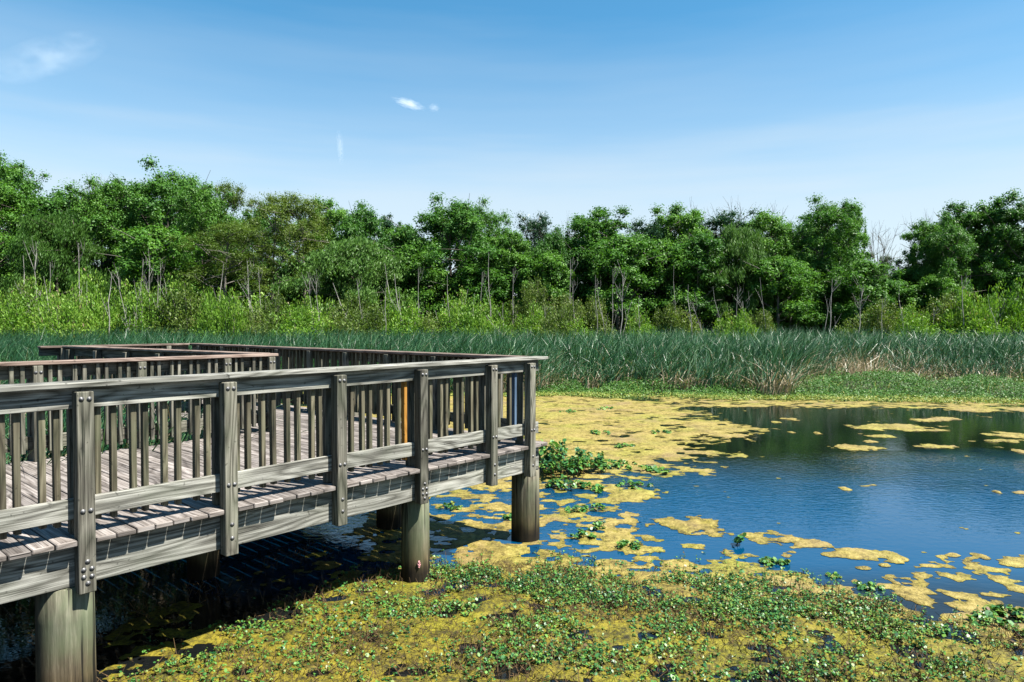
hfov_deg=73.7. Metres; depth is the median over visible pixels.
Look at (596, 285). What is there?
tree
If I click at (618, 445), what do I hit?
water plant
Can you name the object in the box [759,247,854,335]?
tree
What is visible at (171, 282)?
bush
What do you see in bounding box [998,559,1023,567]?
algae mat
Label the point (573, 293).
dead sapling
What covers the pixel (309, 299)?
bush
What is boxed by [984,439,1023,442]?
algae mat
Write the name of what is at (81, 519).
boardwalk
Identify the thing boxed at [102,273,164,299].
tree
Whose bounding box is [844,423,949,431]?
algae mat
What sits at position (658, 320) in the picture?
bush
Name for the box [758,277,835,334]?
tree
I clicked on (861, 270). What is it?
tree
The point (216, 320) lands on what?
bush
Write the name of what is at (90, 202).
tree
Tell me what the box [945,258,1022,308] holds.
tree
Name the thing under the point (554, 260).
tree
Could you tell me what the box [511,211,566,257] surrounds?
tree
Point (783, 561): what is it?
water plant
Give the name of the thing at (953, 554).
algae mat
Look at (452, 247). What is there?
tree
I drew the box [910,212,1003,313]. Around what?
tree
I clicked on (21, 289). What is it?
bush
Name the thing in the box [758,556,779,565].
water plant
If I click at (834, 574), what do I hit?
water plant
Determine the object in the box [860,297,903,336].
bush
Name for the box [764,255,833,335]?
tree
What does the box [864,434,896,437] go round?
algae mat
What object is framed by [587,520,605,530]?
water plant
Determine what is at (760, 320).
bush
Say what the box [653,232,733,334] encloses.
tree
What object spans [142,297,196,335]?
bush
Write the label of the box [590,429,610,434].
water plant
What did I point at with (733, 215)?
bare tree
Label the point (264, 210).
tree
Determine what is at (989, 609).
water plant
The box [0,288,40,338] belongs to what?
bush
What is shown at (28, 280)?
bush
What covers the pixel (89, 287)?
bush
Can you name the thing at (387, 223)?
tree
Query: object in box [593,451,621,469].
water plant
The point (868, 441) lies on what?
algae mat
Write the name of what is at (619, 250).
tree
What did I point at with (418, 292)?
dead sapling
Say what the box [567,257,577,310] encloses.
dead sapling
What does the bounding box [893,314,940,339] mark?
bush
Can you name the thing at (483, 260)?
tree
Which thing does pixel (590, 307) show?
bush
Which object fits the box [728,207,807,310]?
tree
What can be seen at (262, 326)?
bush
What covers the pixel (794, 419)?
algae mat
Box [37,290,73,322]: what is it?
bush
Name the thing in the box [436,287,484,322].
bush
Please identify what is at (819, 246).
tree
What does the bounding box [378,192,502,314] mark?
tree
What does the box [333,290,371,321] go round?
bush
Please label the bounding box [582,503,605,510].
water plant
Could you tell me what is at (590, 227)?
tree
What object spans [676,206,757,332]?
tree
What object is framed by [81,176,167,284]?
tree
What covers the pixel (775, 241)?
bare tree
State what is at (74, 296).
bush
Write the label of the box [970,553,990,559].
algae mat
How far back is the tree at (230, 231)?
66.91 m
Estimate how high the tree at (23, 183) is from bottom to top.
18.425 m
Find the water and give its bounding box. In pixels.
[0,388,1023,681]
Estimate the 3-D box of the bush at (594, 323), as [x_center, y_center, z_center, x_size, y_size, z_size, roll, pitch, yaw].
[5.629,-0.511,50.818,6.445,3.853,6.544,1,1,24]
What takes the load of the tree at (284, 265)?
on the ground
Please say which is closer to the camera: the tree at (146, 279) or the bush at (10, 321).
the bush at (10, 321)
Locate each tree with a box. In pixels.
[0,150,49,280]
[0,160,43,282]
[0,188,25,268]
[0,207,115,301]
[9,186,106,293]
[47,173,141,289]
[53,262,117,299]
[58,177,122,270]
[76,155,236,296]
[78,189,108,270]
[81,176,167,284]
[98,222,218,305]
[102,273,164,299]
[118,268,181,298]
[125,194,198,268]
[162,220,273,305]
[165,173,246,300]
[180,177,264,289]
[180,262,239,305]
[195,204,271,278]
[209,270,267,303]
[219,188,320,302]
[220,200,300,309]
[238,257,316,318]
[252,210,337,266]
[256,259,330,318]
[257,191,335,300]
[266,233,422,317]
[293,194,349,298]
[305,199,392,293]
[330,236,403,315]
[374,246,431,319]
[376,222,446,313]
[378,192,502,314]
[378,212,394,244]
[385,236,463,319]
[393,221,408,246]
[427,262,517,310]
[432,230,482,299]
[451,194,512,294]
[453,243,523,303]
[483,251,554,313]
[486,224,532,309]
[508,219,548,251]
[510,225,591,315]
[510,249,584,319]
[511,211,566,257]
[556,205,632,310]
[559,235,616,330]
[565,230,626,240]
[576,280,633,334]
[579,233,661,334]
[599,232,673,329]
[623,237,720,327]
[624,216,671,311]
[646,202,712,309]
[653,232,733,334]
[660,230,730,328]
[660,281,726,332]
[676,204,719,243]
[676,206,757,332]
[676,226,717,242]
[692,223,781,329]
[702,288,758,333]
[707,199,755,262]
[723,266,787,324]
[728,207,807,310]
[737,255,829,335]
[743,290,803,328]
[752,200,813,252]
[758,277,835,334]
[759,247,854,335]
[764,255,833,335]
[773,231,885,329]
[777,194,869,331]
[786,221,836,260]
[789,224,874,312]
[794,218,834,257]
[824,280,871,331]
[826,197,872,263]
[826,257,905,333]
[851,275,923,326]
[860,222,910,277]
[875,253,905,307]
[888,256,961,315]
[895,272,983,326]
[899,209,939,262]
[899,217,960,290]
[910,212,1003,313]
[914,222,992,301]
[928,200,999,302]
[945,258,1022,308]
[950,192,1023,306]
[958,187,1023,311]
[983,226,1020,256]
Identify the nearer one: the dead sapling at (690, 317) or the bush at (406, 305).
the dead sapling at (690, 317)
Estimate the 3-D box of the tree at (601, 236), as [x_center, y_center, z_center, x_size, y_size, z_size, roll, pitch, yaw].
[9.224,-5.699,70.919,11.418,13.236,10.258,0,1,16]
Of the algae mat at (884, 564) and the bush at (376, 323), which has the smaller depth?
the algae mat at (884, 564)
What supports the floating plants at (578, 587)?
on the water
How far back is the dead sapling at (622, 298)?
46.32 m
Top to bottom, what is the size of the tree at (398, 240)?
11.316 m
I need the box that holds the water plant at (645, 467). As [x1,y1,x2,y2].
[625,464,657,471]
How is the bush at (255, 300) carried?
on the ground
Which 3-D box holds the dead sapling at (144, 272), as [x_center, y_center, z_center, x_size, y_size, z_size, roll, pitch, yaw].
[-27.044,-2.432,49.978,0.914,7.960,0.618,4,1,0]
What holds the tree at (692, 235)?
on the ground
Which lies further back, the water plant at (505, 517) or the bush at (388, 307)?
the bush at (388, 307)
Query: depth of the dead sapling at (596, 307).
47.79 m
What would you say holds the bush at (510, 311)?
on the ground
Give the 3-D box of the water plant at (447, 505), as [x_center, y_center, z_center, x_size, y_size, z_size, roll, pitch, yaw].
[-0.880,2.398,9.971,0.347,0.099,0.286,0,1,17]
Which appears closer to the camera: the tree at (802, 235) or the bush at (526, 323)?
the bush at (526, 323)
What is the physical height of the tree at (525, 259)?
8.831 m
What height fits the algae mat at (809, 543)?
0.021 m
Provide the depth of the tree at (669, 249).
55.07 m
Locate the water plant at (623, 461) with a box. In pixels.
[609,459,636,467]
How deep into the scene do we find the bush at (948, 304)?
49.92 m
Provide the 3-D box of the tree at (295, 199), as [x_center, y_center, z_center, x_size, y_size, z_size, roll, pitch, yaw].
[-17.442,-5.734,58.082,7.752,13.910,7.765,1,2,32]
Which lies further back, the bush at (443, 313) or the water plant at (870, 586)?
the bush at (443, 313)
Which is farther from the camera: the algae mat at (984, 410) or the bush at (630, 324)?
the bush at (630, 324)
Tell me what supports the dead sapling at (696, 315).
on the ground
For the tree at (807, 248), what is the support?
on the ground
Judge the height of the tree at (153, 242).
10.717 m
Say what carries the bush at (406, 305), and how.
on the ground
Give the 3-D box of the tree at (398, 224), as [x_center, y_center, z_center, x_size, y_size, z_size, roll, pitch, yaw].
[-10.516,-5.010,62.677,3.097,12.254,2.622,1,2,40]
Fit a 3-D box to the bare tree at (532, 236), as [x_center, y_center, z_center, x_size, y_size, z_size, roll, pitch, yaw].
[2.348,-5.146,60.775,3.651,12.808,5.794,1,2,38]
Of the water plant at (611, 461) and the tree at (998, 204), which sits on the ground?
the tree at (998, 204)
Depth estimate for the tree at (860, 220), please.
59.18 m
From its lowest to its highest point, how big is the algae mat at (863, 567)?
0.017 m
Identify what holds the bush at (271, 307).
on the ground
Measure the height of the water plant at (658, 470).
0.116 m
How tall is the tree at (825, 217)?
13.789 m
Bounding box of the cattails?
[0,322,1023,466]
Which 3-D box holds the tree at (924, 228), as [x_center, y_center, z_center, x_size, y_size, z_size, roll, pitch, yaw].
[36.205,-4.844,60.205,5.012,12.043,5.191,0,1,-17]
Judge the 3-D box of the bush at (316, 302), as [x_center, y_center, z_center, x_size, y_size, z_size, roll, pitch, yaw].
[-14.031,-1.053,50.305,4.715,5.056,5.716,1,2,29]
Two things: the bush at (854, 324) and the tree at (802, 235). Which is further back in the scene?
the tree at (802, 235)
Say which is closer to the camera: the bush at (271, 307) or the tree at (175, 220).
the bush at (271, 307)
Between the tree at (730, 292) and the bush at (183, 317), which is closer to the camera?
the bush at (183, 317)
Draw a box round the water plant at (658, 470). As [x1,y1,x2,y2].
[647,466,669,473]
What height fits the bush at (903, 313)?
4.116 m
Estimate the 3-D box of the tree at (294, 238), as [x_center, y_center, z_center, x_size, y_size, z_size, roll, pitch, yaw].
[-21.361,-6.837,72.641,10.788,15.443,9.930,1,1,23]
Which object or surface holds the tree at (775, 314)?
on the ground
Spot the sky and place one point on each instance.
(903, 109)
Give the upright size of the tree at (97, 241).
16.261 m
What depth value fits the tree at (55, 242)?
53.85 m
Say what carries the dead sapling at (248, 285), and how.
on the ground
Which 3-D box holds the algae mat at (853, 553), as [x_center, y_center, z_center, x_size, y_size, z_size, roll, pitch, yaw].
[4.035,2.475,7.997,0.860,0.026,0.419,0,1,0]
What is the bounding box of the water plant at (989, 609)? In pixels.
[980,604,1022,616]
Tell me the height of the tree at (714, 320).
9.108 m
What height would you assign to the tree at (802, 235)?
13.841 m
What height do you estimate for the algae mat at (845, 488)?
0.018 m
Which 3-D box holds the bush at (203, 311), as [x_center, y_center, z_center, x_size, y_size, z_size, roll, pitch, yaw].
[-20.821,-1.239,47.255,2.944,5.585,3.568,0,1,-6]
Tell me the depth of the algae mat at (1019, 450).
14.45 m
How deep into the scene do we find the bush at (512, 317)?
50.28 m
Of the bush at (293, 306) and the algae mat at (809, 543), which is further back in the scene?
the bush at (293, 306)
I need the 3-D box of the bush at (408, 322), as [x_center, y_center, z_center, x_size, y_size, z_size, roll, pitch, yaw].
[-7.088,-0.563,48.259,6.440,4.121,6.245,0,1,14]
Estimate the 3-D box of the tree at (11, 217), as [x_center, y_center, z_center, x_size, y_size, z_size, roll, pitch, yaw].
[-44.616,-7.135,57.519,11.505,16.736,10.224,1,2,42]
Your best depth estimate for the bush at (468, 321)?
45.72 m
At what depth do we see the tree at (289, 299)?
60.41 m
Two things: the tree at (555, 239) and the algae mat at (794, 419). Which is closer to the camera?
the algae mat at (794, 419)
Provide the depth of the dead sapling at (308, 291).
48.69 m
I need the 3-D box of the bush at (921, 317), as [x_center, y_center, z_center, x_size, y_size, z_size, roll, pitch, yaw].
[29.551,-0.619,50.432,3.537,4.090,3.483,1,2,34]
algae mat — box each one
[618,486,668,499]
[645,515,724,535]
[761,536,802,542]
[779,418,799,420]
[793,539,833,547]
[820,547,885,559]
[828,444,886,450]
[838,487,851,490]
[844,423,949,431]
[855,566,870,569]
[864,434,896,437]
[864,440,877,442]
[878,563,890,566]
[880,550,908,563]
[909,418,940,421]
[912,444,956,448]
[932,417,962,420]
[945,553,960,556]
[947,408,1018,412]
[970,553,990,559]
[979,431,1023,437]
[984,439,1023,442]
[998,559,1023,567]
[1011,449,1023,452]
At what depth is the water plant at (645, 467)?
12.53 m
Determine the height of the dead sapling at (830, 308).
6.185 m
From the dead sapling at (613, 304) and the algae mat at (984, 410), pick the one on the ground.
the dead sapling at (613, 304)
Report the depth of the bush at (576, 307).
49.41 m
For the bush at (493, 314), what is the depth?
50.16 m
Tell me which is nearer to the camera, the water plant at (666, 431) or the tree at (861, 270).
the water plant at (666, 431)
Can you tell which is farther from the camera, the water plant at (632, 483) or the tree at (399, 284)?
the tree at (399, 284)
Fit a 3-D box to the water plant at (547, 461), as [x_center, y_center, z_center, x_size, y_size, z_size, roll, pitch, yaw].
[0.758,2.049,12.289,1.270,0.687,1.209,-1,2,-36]
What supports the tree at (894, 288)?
on the ground
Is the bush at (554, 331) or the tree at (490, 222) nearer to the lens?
the bush at (554, 331)
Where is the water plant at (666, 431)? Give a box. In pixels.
[651,429,671,433]
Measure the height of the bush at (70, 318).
5.306 m
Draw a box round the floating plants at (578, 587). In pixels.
[95,538,1023,681]
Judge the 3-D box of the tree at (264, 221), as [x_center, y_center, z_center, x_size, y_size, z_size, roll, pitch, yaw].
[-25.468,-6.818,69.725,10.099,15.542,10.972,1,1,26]
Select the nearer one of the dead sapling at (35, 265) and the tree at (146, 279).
the dead sapling at (35, 265)
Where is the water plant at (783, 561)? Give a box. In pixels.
[776,558,790,565]
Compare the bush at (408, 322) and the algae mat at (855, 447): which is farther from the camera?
the bush at (408, 322)
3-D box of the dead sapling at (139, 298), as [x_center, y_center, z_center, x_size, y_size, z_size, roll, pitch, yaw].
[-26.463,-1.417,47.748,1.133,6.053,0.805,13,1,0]
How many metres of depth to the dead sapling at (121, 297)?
47.23 m
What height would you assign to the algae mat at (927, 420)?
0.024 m
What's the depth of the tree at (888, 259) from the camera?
61.75 m
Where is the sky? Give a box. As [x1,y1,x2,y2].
[0,0,1023,318]
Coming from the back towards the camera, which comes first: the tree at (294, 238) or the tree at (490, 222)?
the tree at (294, 238)
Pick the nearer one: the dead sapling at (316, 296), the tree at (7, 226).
the dead sapling at (316, 296)
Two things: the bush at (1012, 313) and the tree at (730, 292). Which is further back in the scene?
the tree at (730, 292)
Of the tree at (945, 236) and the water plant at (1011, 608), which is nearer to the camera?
the water plant at (1011, 608)
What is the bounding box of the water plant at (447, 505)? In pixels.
[438,501,461,510]
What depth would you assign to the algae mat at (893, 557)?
7.80 m
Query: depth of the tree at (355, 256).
51.80 m
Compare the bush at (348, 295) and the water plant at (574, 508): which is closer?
the water plant at (574, 508)
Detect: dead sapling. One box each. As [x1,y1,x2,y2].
[23,241,41,297]
[77,240,86,302]
[100,274,111,335]
[113,267,130,330]
[134,284,143,329]
[139,256,150,301]
[143,250,154,303]
[247,262,256,310]
[302,271,314,323]
[308,272,324,327]
[393,274,403,329]
[418,266,423,316]
[485,257,494,316]
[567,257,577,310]
[572,280,579,331]
[593,275,597,334]
[595,277,607,334]
[612,267,618,328]
[615,265,629,333]
[686,301,691,333]
[688,295,707,332]
[829,280,841,333]
[853,275,867,332]
[961,274,970,329]
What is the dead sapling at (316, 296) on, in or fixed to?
on the ground
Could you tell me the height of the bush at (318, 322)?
3.918 m
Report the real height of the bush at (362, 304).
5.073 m
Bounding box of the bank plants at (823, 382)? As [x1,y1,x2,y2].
[391,366,1023,404]
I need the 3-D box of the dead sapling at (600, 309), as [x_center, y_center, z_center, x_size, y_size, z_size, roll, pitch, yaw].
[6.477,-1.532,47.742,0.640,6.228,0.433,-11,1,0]
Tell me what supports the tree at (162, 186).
on the ground
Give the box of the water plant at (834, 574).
[825,571,841,577]
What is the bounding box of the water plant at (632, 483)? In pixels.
[615,479,653,489]
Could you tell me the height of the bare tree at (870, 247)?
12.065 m
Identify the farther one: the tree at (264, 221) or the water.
the tree at (264, 221)
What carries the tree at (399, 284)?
on the ground
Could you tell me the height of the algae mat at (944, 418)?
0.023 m
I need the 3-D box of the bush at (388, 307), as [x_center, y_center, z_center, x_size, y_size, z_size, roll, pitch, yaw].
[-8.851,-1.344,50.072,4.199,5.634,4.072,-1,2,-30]
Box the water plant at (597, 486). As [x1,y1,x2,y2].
[580,482,604,492]
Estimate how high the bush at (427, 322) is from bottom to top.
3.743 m
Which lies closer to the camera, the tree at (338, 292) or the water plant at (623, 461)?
the water plant at (623, 461)
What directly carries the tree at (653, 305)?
on the ground
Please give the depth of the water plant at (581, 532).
8.58 m
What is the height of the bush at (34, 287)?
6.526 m
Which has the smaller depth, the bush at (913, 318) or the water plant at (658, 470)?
the water plant at (658, 470)
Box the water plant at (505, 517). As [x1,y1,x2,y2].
[502,513,510,520]
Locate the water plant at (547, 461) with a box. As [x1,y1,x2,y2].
[539,438,594,479]
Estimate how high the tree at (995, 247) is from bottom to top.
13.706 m
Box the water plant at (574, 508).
[564,505,586,512]
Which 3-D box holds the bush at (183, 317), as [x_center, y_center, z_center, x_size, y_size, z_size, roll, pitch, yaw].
[-22.400,-1.554,48.448,6.020,6.079,6.112,1,2,36]
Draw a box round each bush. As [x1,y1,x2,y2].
[0,279,40,317]
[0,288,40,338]
[0,291,59,337]
[4,272,51,298]
[14,272,65,310]
[30,286,106,340]
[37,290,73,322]
[38,295,59,330]
[58,265,128,328]
[62,282,86,309]
[82,291,122,336]
[102,276,138,332]
[113,276,171,337]
[115,276,159,311]
[115,289,153,331]
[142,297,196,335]
[143,271,213,312]
[147,276,219,337]
[188,286,228,337]
[195,285,252,341]
[226,290,288,321]
[237,305,282,339]
[243,286,287,327]
[263,301,318,338]
[270,306,339,343]
[292,291,324,320]
[297,295,334,330]
[319,302,377,338]
[331,295,373,324]
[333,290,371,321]
[336,298,390,336]
[373,285,407,332]
[379,304,434,341]
[389,296,419,327]
[405,308,471,337]
[416,312,456,338]
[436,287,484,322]
[438,296,498,338]
[440,307,464,329]
[477,294,519,332]
[486,316,518,339]
[493,300,524,331]
[493,309,526,331]
[513,298,544,338]
[516,274,550,324]
[530,315,599,338]
[534,297,575,341]
[536,312,573,340]
[548,291,586,331]
[572,309,616,339]
[576,295,611,335]
[619,303,656,336]
[628,324,664,339]
[652,302,684,336]
[658,310,706,337]
[712,307,762,340]
[748,309,776,333]
[834,311,892,336]
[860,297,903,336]
[886,306,932,328]
[893,301,935,334]
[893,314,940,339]
[897,305,935,330]
[924,291,960,334]
[934,284,1015,340]
[943,317,1017,341]
[976,277,1023,334]
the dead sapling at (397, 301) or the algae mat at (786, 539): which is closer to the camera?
the algae mat at (786, 539)
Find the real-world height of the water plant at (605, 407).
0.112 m
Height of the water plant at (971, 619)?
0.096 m
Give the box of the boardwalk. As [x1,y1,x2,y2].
[0,343,547,681]
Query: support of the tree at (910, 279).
on the ground
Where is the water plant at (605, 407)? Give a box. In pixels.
[596,406,613,409]
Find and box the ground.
[554,336,1023,392]
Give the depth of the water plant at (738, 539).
8.28 m
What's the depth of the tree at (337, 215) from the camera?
60.63 m
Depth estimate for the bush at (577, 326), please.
47.16 m
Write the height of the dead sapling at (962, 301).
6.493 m
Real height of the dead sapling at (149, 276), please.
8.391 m
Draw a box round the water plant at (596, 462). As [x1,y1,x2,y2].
[553,444,610,475]
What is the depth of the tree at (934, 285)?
55.66 m
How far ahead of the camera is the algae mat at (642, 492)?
10.84 m
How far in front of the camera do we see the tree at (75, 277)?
60.58 m
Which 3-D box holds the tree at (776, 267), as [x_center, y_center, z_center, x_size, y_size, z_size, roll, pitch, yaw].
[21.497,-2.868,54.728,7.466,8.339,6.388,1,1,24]
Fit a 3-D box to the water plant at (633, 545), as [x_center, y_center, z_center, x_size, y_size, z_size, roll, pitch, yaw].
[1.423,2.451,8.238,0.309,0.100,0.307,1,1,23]
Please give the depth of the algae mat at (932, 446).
15.00 m
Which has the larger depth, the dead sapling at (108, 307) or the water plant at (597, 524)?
the dead sapling at (108, 307)
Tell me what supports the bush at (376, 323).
on the ground
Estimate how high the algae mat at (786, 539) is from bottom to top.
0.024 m
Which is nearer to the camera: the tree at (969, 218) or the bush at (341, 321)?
the bush at (341, 321)
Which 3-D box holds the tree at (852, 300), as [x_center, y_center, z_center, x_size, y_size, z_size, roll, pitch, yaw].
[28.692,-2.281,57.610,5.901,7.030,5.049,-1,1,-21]
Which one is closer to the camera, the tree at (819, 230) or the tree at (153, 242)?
the tree at (153, 242)
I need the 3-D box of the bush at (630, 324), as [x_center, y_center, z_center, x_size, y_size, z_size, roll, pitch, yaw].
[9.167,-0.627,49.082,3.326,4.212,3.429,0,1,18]
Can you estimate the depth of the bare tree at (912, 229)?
62.58 m
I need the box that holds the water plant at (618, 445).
[614,442,634,448]
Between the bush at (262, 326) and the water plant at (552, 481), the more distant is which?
the bush at (262, 326)
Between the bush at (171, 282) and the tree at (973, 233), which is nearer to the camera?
the bush at (171, 282)
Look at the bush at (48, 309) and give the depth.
47.43 m
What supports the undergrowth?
on the ground
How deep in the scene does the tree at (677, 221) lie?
58.74 m
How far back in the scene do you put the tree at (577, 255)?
56.51 m
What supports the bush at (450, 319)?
on the ground
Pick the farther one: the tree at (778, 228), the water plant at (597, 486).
the tree at (778, 228)
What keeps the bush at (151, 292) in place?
on the ground
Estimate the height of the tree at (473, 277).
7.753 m
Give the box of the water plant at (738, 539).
[732,532,745,544]
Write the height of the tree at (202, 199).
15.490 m
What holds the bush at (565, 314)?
on the ground
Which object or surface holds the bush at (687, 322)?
on the ground
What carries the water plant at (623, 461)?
in the water
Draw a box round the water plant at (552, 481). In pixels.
[545,473,584,490]
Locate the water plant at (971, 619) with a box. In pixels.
[965,613,1013,626]
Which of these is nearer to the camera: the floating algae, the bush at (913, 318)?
the floating algae
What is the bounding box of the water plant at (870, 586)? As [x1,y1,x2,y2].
[853,580,884,590]
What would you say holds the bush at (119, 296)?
on the ground
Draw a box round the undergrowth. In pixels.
[219,292,1022,336]
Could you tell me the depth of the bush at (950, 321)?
47.39 m
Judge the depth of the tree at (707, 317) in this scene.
62.72 m
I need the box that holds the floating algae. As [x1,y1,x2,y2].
[23,395,1023,681]
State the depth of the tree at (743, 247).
55.61 m
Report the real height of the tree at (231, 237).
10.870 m
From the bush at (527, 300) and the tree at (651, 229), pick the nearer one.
the bush at (527, 300)
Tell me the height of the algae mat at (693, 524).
0.023 m
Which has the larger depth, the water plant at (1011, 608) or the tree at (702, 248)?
the tree at (702, 248)
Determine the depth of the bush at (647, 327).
47.28 m
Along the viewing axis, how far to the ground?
28.77 m
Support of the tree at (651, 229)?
on the ground
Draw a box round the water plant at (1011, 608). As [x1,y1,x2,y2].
[996,604,1023,620]
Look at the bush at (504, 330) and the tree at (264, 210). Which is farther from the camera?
the tree at (264, 210)
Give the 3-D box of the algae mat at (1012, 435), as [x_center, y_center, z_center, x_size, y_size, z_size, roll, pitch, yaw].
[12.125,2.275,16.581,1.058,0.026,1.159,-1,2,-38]
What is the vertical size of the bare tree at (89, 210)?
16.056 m
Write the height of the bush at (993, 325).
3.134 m
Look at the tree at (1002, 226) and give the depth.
57.36 m
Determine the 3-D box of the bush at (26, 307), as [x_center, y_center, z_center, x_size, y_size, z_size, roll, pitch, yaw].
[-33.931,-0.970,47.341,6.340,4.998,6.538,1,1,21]
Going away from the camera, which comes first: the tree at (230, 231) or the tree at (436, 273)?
the tree at (436, 273)
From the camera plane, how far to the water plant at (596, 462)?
12.34 m
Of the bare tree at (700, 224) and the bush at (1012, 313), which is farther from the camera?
the bare tree at (700, 224)
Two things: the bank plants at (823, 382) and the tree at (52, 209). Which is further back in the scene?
the tree at (52, 209)
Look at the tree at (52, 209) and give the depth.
60.71 m
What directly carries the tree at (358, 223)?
on the ground
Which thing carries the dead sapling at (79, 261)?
on the ground
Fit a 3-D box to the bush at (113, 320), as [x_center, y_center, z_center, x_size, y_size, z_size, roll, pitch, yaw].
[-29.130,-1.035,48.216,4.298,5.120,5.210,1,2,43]
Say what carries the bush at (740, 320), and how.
on the ground
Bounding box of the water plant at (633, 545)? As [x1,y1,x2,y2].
[616,539,641,549]
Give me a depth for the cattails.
31.11 m
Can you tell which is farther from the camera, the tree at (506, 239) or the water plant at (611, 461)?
the tree at (506, 239)
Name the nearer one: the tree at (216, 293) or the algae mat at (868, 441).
the algae mat at (868, 441)
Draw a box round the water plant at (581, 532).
[569,528,596,538]
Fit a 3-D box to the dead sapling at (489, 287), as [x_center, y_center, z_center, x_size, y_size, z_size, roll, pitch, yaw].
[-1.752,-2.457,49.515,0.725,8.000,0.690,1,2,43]
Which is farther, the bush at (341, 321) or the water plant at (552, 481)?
the bush at (341, 321)
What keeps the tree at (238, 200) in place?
on the ground
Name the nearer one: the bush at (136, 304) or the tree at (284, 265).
the bush at (136, 304)
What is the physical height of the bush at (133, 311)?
6.136 m
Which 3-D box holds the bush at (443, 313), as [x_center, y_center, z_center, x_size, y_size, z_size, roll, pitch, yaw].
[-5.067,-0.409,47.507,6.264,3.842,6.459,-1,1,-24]
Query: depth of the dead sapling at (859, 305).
48.33 m

